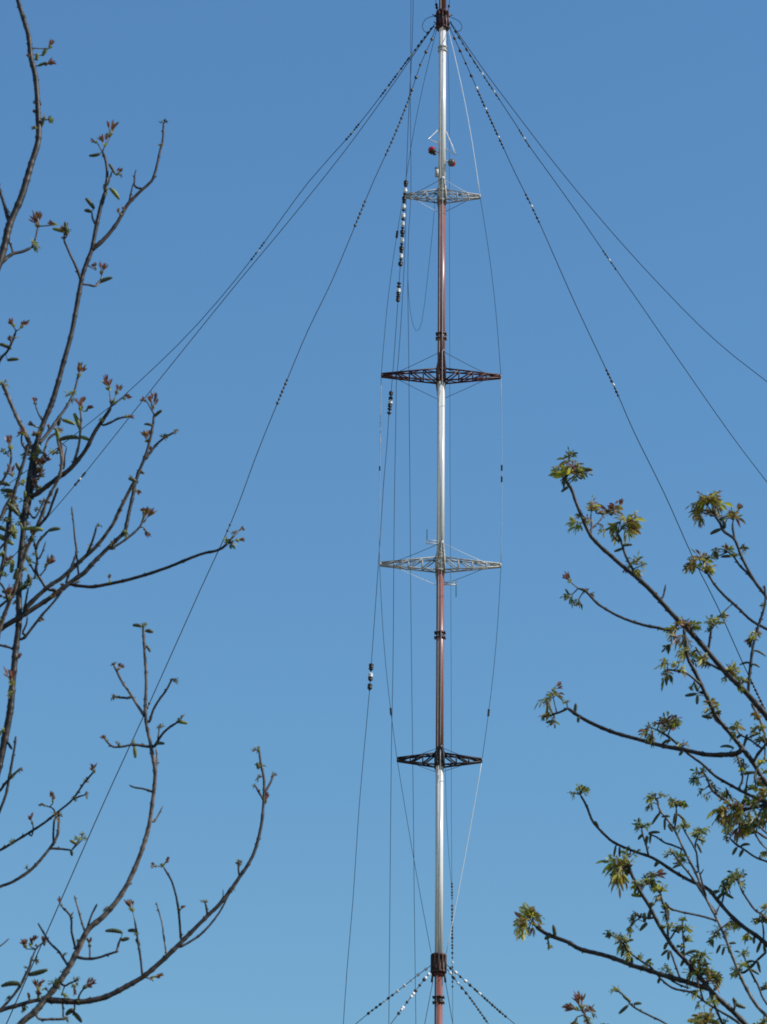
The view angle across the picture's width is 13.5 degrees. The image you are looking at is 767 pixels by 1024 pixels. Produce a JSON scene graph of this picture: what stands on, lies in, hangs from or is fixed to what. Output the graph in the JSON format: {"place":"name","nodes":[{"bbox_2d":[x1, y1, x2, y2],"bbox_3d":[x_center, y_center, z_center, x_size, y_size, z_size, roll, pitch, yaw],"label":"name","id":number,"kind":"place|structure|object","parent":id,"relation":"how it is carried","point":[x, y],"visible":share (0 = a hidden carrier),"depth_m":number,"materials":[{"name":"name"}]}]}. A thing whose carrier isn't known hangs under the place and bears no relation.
{"place":"outdoors","nodes":[
{"label":"outdoors","id":0,"kind":"place"},
{"bbox_2d":[0,0,766,1023],"label":"sky","id":1,"kind":"structure","parent":0,"point":[654,111],"materials":[{"name":"blue"}]},
{"label":"ground","id":2,"kind":"structure","parent":0,"visible":0},
{"bbox_2d":[0,0,276,1023],"bbox_3d":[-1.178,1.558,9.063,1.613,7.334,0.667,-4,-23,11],"label":"walnut tree","id":3,"kind":"object","parent":2,"relation":"on","point":[36,470],"visible":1,"depth_m":9.66,"materials":[{"name":"brown plant"}]},
{"bbox_2d":[0,24,434,489],"bbox_3d":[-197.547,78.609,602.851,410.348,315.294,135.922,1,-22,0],"label":"guy wire","id":4,"kind":"object","parent":2,"relation":"attached to","point":[401,68],"visible":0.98,"depth_m":597.91,"materials":[{"name":"black metal"}]},
{"bbox_2d":[6,28,435,1023],"bbox_3d":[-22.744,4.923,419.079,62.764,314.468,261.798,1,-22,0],"label":"guy wire","id":5,"kind":"object","parent":2,"relation":"on","point":[236,508],"visible":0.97,"depth_m":473.89,"materials":[{"name":"black metal"}]},
{"bbox_2d":[13,26,433,556],"bbox_3d":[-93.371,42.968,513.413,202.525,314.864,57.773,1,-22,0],"label":"guy wire","id":6,"kind":"object","parent":2,"relation":"attached to","point":[81,477],"visible":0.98,"depth_m":567.50,"materials":[{"name":"black metal"}]},
{"bbox_2d":[343,0,413,1023],"bbox_3d":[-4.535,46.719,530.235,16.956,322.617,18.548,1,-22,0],"label":"aerial wire","id":7,"kind":"object","parent":2,"relation":"on","point":[390,401],"visible":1,"depth_m":563.35,"materials":[{"name":"black metal"}]},
{"bbox_2d":[379,0,500,1023],"bbox_3d":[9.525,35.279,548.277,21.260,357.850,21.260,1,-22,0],"label":"guyed mast","id":8,"kind":"object","parent":2,"relation":"on","point":[439,957],"visible":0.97,"depth_m":560.97,"materials":[{"name":"white metal"}]},
{"bbox_2d":[356,965,430,1023],"bbox_3d":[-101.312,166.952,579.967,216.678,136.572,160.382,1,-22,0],"label":"guy wire","id":9,"kind":"object","parent":8,"relation":"attached to","point":[404,986],"visible":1,"depth_m":534.69,"materials":[{"name":"black metal"}]},
{"bbox_2d":[389,216,405,980],"bbox_3d":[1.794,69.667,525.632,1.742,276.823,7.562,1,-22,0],"label":"aerial wire","id":10,"kind":"object","parent":8,"relation":"hanging from","point":[393,613],"visible":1,"depth_m":549.26,"materials":[{"name":"black metal"}]},
{"bbox_2d":[379,30,436,950],"bbox_3d":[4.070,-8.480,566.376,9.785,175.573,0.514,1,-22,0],"label":"aerial wire","id":11,"kind":"object","parent":8,"relation":"attached to","point":[396,237],"visible":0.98,"depth_m":564.07,"materials":[{"name":"black metal"}]},
{"bbox_2d":[391,971,430,1022],"bbox_3d":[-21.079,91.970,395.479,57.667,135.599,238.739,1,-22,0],"label":"guy wire","id":12,"kind":"object","parent":8,"relation":"attached to","point":[402,1008],"visible":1,"depth_m":517.73,"materials":[{"name":"white metal"}]},
{"bbox_2d":[408,37,415,1013],"bbox_3d":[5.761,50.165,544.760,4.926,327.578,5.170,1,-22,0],"label":"aerial wire","id":13,"kind":"object","parent":8,"relation":"hanging from","point":[410,531],"visible":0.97,"depth_m":563.75,"materials":[{"name":"black metal"}]},
{"bbox_2d":[408,203,434,329],"bbox_3d":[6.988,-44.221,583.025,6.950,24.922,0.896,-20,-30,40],"label":"aerial wire","id":14,"kind":"object","parent":8,"relation":"attached to","point":[427,276],"visible":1,"depth_m":582.09,"materials":[{"name":"black metal"}]},
{"bbox_2d":[438,26,442,950],"bbox_3d":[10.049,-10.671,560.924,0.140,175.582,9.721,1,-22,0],"label":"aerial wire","id":15,"kind":"object","parent":8,"relation":"attached to","point":[441,474],"visible":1,"depth_m":552.94,"materials":[{"name":"grey metal"}]},
{"bbox_2d":[445,768,451,885],"bbox_3d":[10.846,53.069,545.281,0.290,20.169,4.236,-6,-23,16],"label":"aerial wire","id":16,"kind":"object","parent":8,"relation":"attached to","point":[446,818],"visible":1,"depth_m":545.50,"materials":[{"name":"black metal"}]},
{"bbox_2d":[447,34,453,1017],"bbox_3d":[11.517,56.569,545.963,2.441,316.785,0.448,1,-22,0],"label":"aerial wire","id":17,"kind":"object","parent":8,"relation":"attached to","point":[452,952],"visible":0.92,"depth_m":549.18,"materials":[{"name":"grey metal"}]},
{"bbox_2d":[446,30,502,952],"bbox_3d":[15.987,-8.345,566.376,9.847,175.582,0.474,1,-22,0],"label":"aerial wire","id":18,"kind":"object","parent":8,"relation":"attached to","point":[488,711],"visible":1,"depth_m":564.08,"materials":[{"name":"metal"}]},
{"bbox_2d":[447,965,514,1023],"bbox_3d":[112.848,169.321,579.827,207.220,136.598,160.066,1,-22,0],"label":"guy wire","id":19,"kind":"object","parent":8,"relation":"attached to","point":[477,991],"visible":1,"depth_m":534.46,"materials":[{"name":"black metal"}]},
{"bbox_2d":[447,969,488,1023],"bbox_3d":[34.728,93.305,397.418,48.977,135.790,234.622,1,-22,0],"label":"guy wire","id":20,"kind":"object","parent":2,"relation":"attached to","point":[466,992],"visible":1,"depth_m":516.07,"materials":[{"name":"black metal"}]},
{"bbox_2d":[450,29,765,708],"bbox_3d":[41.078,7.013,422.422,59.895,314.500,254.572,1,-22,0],"label":"guy wire","id":21,"kind":"object","parent":2,"relation":"on","point":[606,370],"visible":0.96,"depth_m":503.43,"materials":[{"name":"black metal"}]},
{"bbox_2d":[451,24,766,481],"bbox_3d":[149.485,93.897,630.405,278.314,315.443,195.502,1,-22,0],"label":"guy wire","id":22,"kind":"object","parent":2,"relation":"attached to","point":[496,95],"visible":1,"depth_m":606.38,"materials":[{"name":"black metal"}]},
{"bbox_2d":[451,23,766,381],"bbox_3d":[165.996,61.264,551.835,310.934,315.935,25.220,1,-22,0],"label":"guy wire","id":23,"kind":"object","parent":2,"relation":"attached to","point":[594,211],"visible":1,"depth_m":588.18,"materials":[{"name":"black metal"}]},
{"bbox_2d":[513,447,766,1023],"bbox_3d":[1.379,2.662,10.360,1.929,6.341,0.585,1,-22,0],"label":"walnut tree","id":24,"kind":"object","parent":2,"relation":"on","point":[748,827],"visible":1,"depth_m":11.12,"materials":[{"name":"green plant"}]}
]}

